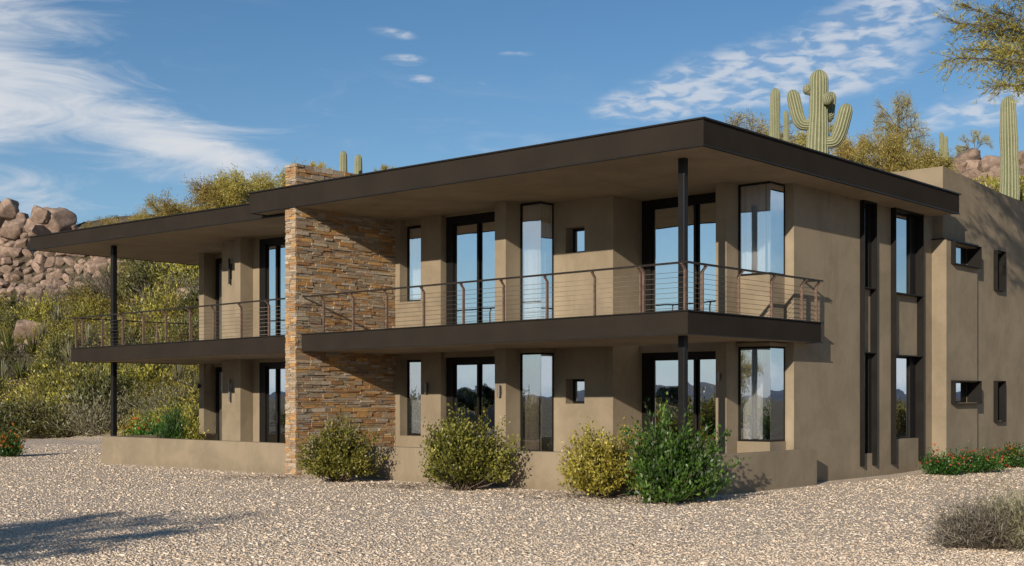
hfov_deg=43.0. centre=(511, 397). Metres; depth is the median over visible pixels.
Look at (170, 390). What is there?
scrub bush
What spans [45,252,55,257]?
boulder
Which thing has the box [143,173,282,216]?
palo verde tree
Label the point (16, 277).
boulder
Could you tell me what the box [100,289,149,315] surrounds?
scrub bush
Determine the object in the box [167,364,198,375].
scrub bush
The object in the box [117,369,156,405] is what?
scrub bush
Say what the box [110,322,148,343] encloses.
yucca
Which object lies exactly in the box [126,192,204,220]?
palo verde tree
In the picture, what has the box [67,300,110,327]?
scrub bush
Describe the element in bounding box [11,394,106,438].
thicket bush
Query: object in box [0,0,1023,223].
sky
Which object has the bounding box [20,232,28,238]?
boulder
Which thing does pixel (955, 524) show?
brush
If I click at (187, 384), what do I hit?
dry bush
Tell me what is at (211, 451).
patio wall
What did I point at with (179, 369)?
yucca
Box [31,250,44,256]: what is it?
boulder
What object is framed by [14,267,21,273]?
boulder
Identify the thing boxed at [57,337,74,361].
yucca
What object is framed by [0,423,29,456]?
flowering plant
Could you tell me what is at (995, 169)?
boulder
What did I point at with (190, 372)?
scrub bush
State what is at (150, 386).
scrub bush
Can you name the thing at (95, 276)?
boulder
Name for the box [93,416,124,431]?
scrub bush
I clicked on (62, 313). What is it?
dry bush
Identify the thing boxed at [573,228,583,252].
window
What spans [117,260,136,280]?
scrub bush
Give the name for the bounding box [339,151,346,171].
saguaro cactus
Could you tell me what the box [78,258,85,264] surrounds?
boulder
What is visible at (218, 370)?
window
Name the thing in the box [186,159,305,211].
palo verde tree
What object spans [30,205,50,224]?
boulder
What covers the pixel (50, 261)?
boulder
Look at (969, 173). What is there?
boulder
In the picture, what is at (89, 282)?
scrub bush
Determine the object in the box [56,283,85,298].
scrub bush
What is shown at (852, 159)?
palo verde tree
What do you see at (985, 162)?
boulder
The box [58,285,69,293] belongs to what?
boulder
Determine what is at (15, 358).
scrub bush
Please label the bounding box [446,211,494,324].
door
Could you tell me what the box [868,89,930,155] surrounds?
desert tree
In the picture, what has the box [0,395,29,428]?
thicket bush
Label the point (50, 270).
boulder
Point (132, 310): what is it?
scrub bush
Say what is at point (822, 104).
saguaro cactus
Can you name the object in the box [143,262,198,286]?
scrub bush
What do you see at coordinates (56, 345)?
scrub bush
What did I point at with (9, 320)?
scrub bush
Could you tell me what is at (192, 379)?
scrub bush
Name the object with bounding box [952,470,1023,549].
brush
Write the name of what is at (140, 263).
yucca
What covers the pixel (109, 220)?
desert tree
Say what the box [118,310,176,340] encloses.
scrub bush
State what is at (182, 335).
scrub bush
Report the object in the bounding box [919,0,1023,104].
palo verde tree
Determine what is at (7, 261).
boulder
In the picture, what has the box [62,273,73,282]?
boulder
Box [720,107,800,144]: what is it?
desert tree
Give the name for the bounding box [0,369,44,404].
scrub bush
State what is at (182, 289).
boulder
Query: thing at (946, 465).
flowering plant
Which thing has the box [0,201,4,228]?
boulder
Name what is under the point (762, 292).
house
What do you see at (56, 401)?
scrub bush
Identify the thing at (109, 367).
scrub bush
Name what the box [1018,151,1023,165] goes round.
boulder
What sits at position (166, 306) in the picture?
scrub bush
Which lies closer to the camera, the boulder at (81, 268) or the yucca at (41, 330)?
the yucca at (41, 330)
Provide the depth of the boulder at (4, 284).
92.22 m
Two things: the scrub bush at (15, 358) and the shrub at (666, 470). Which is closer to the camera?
the shrub at (666, 470)
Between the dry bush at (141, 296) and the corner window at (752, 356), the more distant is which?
the dry bush at (141, 296)
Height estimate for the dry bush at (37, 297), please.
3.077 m
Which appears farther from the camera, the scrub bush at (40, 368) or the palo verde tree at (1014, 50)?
the scrub bush at (40, 368)
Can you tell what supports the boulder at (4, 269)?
on the ground at (84, 440)
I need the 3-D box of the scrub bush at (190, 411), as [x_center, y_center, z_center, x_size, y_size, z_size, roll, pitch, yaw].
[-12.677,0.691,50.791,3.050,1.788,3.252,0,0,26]
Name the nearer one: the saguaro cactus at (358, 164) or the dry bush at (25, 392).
the dry bush at (25, 392)
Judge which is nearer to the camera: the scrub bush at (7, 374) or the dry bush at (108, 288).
the scrub bush at (7, 374)
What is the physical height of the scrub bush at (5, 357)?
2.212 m
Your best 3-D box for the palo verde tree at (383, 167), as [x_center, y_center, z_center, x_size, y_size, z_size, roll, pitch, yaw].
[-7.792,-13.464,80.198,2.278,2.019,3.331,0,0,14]
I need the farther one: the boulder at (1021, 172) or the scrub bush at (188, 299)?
the scrub bush at (188, 299)
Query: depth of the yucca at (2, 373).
68.57 m
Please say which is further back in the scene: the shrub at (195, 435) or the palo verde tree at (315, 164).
the palo verde tree at (315, 164)
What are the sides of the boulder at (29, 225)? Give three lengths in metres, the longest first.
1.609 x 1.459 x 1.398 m
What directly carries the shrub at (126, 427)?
on the ground at (84, 440)
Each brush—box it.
[909,480,1023,553]
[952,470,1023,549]
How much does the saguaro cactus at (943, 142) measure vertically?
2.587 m
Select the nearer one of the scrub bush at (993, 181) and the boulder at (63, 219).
the scrub bush at (993, 181)
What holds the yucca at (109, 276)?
on the ground at (84, 440)
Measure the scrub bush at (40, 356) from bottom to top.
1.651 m
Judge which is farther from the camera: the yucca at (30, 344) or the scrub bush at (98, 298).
the scrub bush at (98, 298)
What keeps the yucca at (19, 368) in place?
on the ground at (84, 440)
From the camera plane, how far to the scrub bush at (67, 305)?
77.76 m
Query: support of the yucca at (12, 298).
on the ground at (84, 440)
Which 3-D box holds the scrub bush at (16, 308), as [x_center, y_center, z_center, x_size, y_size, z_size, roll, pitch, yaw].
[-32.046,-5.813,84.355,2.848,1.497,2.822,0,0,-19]
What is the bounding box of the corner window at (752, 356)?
[738,346,784,441]
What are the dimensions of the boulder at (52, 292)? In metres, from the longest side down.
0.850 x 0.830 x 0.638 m
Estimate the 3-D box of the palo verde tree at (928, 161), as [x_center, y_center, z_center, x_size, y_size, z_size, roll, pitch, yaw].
[14.841,-7.941,49.669,4.381,5.156,3.892,0,0,8]
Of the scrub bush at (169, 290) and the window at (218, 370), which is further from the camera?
the scrub bush at (169, 290)
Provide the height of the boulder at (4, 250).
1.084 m
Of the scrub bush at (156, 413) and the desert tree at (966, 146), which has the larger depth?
the desert tree at (966, 146)
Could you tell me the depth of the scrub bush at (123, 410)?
55.86 m
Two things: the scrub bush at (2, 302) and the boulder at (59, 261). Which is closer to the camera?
the scrub bush at (2, 302)
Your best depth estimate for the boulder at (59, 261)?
91.21 m
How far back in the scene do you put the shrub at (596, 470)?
22.44 m
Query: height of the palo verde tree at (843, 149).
4.402 m
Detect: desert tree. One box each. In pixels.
[81,215,122,261]
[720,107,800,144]
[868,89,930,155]
[954,129,993,154]
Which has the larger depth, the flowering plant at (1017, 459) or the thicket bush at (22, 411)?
the thicket bush at (22, 411)
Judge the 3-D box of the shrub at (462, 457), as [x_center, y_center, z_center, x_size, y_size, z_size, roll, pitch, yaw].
[-0.740,0.922,24.649,2.115,1.676,2.400,0,0,0]
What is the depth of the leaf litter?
24.86 m
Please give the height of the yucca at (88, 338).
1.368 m
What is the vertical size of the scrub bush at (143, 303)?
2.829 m
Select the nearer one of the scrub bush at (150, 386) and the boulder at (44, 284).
the scrub bush at (150, 386)
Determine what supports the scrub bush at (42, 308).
on the ground at (84, 440)
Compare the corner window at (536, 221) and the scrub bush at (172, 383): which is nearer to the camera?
the corner window at (536, 221)
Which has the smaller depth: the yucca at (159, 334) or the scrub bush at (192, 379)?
the scrub bush at (192, 379)
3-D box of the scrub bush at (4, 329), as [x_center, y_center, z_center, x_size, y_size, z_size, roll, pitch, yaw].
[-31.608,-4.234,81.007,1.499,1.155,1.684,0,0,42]
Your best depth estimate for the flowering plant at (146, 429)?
37.05 m
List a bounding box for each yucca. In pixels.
[0,330,26,356]
[0,359,16,383]
[3,290,23,307]
[3,356,37,380]
[14,330,46,356]
[32,320,51,340]
[47,303,64,325]
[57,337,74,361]
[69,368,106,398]
[78,323,99,346]
[91,260,125,280]
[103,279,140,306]
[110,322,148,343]
[123,259,150,270]
[145,325,168,342]
[156,364,197,382]
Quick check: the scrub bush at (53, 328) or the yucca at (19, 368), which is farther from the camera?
the scrub bush at (53, 328)
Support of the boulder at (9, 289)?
on the ground at (84, 440)
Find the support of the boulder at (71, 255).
on the ground at (84, 440)
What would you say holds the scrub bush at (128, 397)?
on the ground at (84, 440)
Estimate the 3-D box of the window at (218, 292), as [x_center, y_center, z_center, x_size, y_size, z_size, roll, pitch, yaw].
[-7.973,-2.801,38.050,2.319,2.699,0.070,0,0,41]
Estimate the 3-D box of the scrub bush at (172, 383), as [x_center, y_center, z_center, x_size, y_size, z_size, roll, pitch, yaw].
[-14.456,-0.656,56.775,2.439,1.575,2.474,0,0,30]
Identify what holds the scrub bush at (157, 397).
on the ground at (84, 440)
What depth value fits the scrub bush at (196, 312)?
66.52 m
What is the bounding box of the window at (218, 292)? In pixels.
[215,258,221,338]
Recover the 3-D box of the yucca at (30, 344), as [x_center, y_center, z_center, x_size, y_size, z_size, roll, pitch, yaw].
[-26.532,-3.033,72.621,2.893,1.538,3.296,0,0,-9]
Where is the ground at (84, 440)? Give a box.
[0,162,1023,565]
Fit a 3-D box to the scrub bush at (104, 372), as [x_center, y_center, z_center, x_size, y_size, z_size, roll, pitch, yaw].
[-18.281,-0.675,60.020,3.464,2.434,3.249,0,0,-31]
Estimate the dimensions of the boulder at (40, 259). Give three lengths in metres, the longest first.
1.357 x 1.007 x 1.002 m
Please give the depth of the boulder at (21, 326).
76.78 m
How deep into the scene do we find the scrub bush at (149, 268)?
76.84 m
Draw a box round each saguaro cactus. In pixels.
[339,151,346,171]
[354,154,361,173]
[769,88,779,138]
[783,111,788,141]
[787,69,852,153]
[939,132,948,160]
[999,96,1019,199]
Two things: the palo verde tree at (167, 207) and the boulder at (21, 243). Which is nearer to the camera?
the palo verde tree at (167, 207)
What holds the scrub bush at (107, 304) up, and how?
on the ground at (84, 440)
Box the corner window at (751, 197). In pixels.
[738,181,784,275]
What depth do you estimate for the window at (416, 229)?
31.70 m
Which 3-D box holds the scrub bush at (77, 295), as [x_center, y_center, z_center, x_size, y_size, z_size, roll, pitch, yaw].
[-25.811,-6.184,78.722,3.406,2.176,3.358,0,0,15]
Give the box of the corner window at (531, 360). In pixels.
[520,353,553,451]
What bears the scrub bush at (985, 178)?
on the ground at (84, 440)
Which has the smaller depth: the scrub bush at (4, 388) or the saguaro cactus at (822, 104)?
the saguaro cactus at (822, 104)
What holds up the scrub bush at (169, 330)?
on the ground at (84, 440)
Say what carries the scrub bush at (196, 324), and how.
on the ground at (84, 440)
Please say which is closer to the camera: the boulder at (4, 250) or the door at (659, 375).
the door at (659, 375)
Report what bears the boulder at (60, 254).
on the ground at (84, 440)
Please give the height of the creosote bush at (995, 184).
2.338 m
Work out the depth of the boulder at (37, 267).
92.08 m
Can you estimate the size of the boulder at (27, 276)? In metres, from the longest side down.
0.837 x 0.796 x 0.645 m
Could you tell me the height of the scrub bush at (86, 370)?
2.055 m
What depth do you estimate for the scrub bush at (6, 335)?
79.03 m
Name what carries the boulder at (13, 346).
on the ground at (84, 440)
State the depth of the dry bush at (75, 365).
64.06 m
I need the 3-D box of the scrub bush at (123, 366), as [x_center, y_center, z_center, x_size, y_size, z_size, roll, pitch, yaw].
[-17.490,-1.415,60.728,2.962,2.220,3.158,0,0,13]
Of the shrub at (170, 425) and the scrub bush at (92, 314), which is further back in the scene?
the scrub bush at (92, 314)
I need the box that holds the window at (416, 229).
[407,225,420,301]
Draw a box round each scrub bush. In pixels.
[0,290,23,316]
[0,298,34,317]
[0,305,29,330]
[0,322,14,335]
[0,328,10,341]
[0,343,16,373]
[0,343,30,367]
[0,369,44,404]
[0,374,27,391]
[0,375,14,403]
[1,327,12,340]
[3,364,70,403]
[6,289,65,326]
[6,362,16,379]
[7,334,24,342]
[14,352,95,407]
[15,352,44,367]
[25,360,47,375]
[25,380,80,419]
[26,322,100,367]
[26,330,67,357]
[27,312,67,340]
[30,380,136,435]
[31,347,60,368]
[33,354,87,381]
[36,362,102,399]
[47,300,66,320]
[50,294,107,329]
[51,362,140,423]
[54,362,109,383]
[55,280,104,309]
[55,296,79,316]
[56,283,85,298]
[56,321,89,339]
[59,260,121,297]
[62,321,107,346]
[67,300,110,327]
[74,289,110,313]
[74,363,129,390]
[84,331,125,363]
[86,305,156,342]
[89,311,126,336]
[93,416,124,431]
[94,363,125,374]
[97,339,192,389]
[97,382,147,415]
[97,395,145,421]
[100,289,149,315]
[100,299,110,308]
[105,331,146,363]
[106,260,182,298]
[108,363,165,376]
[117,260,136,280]
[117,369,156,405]
[118,281,184,325]
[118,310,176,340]
[119,259,137,271]
[119,374,198,425]
[125,303,140,319]
[125,371,168,405]
[128,276,195,307]
[129,261,168,282]
[130,393,162,415]
[132,307,197,342]
[135,401,188,427]
[136,394,198,432]
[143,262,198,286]
[143,289,198,327]
[146,262,185,284]
[147,365,198,397]
[156,380,180,405]
[160,266,198,287]
[160,309,198,340]
[160,375,198,410]
[162,319,198,341]
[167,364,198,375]
[168,275,198,315]
[169,365,198,383]
[176,371,198,390]
[177,307,198,323]
[975,173,999,182]
[981,175,999,188]
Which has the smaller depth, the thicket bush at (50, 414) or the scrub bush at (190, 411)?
the scrub bush at (190, 411)
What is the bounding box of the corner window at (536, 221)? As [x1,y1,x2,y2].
[520,202,553,319]
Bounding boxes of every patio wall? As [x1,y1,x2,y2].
[102,433,285,473]
[302,444,816,497]
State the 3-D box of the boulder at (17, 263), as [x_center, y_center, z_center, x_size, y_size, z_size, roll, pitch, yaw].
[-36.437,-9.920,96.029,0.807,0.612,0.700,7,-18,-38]
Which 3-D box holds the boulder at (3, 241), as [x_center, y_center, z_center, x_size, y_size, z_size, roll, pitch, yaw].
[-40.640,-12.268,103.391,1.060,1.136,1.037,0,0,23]
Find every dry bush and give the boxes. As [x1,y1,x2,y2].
[9,384,43,407]
[10,268,72,308]
[43,303,70,328]
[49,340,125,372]
[67,259,132,300]
[91,318,119,345]
[108,269,175,317]
[163,365,198,400]
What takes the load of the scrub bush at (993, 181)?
on the ground at (84, 440)
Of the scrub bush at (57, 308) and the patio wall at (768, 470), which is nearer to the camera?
the patio wall at (768, 470)
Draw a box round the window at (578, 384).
[573,379,583,403]
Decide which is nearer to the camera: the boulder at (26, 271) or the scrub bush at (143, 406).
the scrub bush at (143, 406)
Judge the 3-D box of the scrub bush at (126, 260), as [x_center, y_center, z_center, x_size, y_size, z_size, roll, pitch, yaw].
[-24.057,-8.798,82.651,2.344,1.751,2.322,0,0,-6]
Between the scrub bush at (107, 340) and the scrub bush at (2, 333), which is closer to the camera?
the scrub bush at (107, 340)
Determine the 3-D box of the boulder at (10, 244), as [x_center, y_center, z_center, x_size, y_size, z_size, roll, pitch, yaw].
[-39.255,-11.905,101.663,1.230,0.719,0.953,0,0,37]
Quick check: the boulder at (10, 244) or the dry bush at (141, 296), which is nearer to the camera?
the dry bush at (141, 296)
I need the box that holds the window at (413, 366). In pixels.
[407,360,420,435]
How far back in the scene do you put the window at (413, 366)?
31.69 m
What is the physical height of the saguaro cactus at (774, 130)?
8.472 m
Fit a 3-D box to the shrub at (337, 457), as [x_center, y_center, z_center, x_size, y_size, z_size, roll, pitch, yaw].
[-3.495,0.983,27.219,1.956,1.554,2.023,0,0,0]
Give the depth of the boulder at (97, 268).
85.12 m
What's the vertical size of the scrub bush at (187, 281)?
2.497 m
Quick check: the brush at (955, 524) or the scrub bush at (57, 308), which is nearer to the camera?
the brush at (955, 524)
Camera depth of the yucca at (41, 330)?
74.58 m
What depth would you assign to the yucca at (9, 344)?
74.24 m
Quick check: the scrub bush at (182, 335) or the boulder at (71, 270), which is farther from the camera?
the boulder at (71, 270)
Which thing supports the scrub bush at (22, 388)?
on the ground at (84, 440)
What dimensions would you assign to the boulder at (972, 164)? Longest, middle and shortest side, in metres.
1.092 x 0.892 x 0.885 m
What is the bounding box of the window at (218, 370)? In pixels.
[215,367,221,439]
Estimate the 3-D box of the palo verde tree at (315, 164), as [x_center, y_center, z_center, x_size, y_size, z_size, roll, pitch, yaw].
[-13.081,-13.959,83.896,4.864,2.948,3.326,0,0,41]
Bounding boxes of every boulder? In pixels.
[0,198,19,220]
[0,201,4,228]
[0,218,26,239]
[0,237,7,245]
[0,246,11,257]
[0,265,13,273]
[0,280,9,287]
[0,288,7,293]
[0,342,20,357]
[1,257,12,265]
[3,272,14,281]
[4,241,15,246]
[7,285,16,294]
[8,248,23,258]
[12,274,22,281]
[13,212,28,219]
[13,238,27,247]
[13,260,24,267]
[13,319,39,341]
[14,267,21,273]
[15,284,29,294]
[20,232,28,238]
[22,248,32,257]
[23,218,36,232]
[23,267,33,274]
[24,274,33,282]
[26,287,34,295]
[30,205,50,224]
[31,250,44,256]
[31,261,46,273]
[32,207,76,234]
[32,254,46,265]
[32,272,45,282]
[33,286,44,295]
[40,279,52,287]
[44,256,55,267]
[44,286,54,294]
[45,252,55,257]
[47,268,54,272]
[49,269,66,279]
[51,279,64,288]
[55,253,66,256]
[55,256,64,266]
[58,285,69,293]
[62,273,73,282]
[63,257,76,266]
[64,253,76,257]
[65,267,74,273]
[70,224,78,229]
[74,263,83,274]
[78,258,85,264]
[83,261,101,273]
[92,271,103,280]
[93,256,106,262]
[95,262,108,272]
[168,285,198,301]
[949,160,967,172]
[954,148,980,159]
[960,169,981,180]
[965,160,979,168]
[977,155,999,172]
[977,171,995,180]
[986,164,999,181]
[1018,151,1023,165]
[1019,170,1023,181]
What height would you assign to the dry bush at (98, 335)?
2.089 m
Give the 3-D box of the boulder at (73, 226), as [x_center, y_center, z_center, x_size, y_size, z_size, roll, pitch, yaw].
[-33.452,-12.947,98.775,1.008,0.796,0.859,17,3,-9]
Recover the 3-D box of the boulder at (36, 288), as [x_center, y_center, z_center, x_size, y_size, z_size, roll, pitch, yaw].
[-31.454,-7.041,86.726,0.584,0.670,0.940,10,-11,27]
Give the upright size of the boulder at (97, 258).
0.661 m
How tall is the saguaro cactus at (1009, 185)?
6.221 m
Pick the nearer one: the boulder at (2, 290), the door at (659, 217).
the door at (659, 217)
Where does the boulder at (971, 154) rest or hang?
on the ground at (84, 440)
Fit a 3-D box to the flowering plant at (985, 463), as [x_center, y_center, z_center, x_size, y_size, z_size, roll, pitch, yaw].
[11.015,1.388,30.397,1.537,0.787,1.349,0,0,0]
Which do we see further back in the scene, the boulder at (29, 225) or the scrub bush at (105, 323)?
the boulder at (29, 225)
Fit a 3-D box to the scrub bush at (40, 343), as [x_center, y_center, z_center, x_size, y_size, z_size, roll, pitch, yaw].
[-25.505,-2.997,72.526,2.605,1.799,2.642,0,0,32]
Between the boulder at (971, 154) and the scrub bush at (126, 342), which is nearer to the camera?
the boulder at (971, 154)
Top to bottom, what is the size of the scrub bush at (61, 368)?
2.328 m
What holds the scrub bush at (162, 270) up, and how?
on the ground at (84, 440)
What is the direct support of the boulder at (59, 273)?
on the ground at (84, 440)
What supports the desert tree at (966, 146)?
on the ground at (84, 440)
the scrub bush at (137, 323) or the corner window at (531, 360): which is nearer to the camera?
the corner window at (531, 360)
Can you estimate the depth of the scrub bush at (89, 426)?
54.70 m
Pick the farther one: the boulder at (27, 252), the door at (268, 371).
the boulder at (27, 252)
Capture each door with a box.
[259,236,285,335]
[259,362,285,442]
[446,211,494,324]
[446,356,494,449]
[642,193,715,311]
[642,351,715,455]
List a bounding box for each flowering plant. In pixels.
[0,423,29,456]
[123,409,164,435]
[916,443,975,475]
[951,440,1014,472]
[989,439,1023,467]
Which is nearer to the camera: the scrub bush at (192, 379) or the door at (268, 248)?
the door at (268, 248)
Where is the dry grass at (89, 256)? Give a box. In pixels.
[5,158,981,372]
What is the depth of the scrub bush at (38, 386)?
60.83 m
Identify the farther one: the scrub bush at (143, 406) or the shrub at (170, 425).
the scrub bush at (143, 406)
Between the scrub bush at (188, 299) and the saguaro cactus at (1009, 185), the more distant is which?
the scrub bush at (188, 299)
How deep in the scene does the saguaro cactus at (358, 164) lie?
67.84 m
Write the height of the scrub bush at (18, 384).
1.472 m
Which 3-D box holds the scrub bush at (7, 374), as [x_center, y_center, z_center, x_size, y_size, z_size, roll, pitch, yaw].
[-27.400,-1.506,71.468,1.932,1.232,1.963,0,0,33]
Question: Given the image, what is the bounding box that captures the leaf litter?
[221,474,1022,503]
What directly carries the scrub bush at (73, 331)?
on the ground at (84, 440)
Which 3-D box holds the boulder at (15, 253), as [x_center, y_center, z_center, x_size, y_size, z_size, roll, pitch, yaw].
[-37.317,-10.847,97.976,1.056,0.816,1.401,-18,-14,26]
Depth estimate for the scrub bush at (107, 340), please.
66.23 m
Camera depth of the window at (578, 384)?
28.66 m
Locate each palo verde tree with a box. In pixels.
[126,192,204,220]
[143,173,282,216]
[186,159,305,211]
[283,159,333,179]
[374,164,395,170]
[761,115,859,156]
[830,124,912,171]
[845,125,962,171]
[846,148,925,171]
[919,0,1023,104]
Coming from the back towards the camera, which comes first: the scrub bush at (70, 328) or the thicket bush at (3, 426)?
the scrub bush at (70, 328)
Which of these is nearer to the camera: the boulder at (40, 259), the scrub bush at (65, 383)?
the scrub bush at (65, 383)
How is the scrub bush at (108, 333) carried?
on the ground at (84, 440)
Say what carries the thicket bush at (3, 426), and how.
on the ground at (84, 440)
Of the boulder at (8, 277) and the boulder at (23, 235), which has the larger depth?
the boulder at (23, 235)
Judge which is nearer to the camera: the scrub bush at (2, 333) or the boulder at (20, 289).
the scrub bush at (2, 333)
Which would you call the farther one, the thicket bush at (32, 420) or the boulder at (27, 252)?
the boulder at (27, 252)
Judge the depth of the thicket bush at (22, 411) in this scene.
56.04 m
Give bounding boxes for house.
[28,116,1023,481]
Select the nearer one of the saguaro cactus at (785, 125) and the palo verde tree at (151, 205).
the saguaro cactus at (785, 125)
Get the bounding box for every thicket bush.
[0,393,38,438]
[0,394,77,438]
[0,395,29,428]
[3,394,49,435]
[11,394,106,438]
[27,394,80,437]
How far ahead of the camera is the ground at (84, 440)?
19.46 m
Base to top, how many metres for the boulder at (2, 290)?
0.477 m
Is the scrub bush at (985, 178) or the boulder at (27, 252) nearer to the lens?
the scrub bush at (985, 178)
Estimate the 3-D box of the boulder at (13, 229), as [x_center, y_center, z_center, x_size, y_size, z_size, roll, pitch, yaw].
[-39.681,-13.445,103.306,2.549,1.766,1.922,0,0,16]
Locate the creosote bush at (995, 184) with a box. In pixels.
[973,170,1023,201]
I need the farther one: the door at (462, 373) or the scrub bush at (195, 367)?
the scrub bush at (195, 367)
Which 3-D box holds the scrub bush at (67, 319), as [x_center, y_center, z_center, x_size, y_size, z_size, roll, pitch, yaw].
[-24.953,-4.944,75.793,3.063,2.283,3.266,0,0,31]
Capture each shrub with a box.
[105,408,148,435]
[153,399,198,438]
[171,415,208,439]
[295,411,389,481]
[418,402,528,490]
[556,413,649,497]
[620,392,750,505]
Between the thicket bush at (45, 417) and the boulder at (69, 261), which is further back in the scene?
the boulder at (69, 261)
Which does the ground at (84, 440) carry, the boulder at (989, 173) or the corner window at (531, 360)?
the boulder at (989, 173)
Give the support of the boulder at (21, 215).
on the ground at (84, 440)
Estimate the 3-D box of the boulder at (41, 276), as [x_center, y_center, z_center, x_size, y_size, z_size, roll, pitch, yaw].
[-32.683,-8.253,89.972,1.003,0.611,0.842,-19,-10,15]
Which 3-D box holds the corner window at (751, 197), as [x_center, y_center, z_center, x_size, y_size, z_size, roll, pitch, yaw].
[5.056,-3.385,26.295,0.729,1.849,0.599,0,0,41]
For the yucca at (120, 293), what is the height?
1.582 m
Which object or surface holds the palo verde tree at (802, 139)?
on the ground at (84, 440)
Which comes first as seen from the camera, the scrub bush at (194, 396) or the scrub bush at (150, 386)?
the scrub bush at (194, 396)
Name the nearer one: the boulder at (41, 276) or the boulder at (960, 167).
the boulder at (960, 167)
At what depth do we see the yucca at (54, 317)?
76.39 m
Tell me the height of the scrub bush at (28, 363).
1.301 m
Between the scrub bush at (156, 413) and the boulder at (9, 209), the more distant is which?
the boulder at (9, 209)
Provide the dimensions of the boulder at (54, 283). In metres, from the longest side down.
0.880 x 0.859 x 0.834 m
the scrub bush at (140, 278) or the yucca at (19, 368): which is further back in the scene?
the scrub bush at (140, 278)
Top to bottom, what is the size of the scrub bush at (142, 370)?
2.746 m
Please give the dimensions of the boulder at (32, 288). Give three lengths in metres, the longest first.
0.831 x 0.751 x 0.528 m
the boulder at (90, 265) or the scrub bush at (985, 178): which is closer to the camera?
the scrub bush at (985, 178)
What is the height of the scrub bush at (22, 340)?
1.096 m

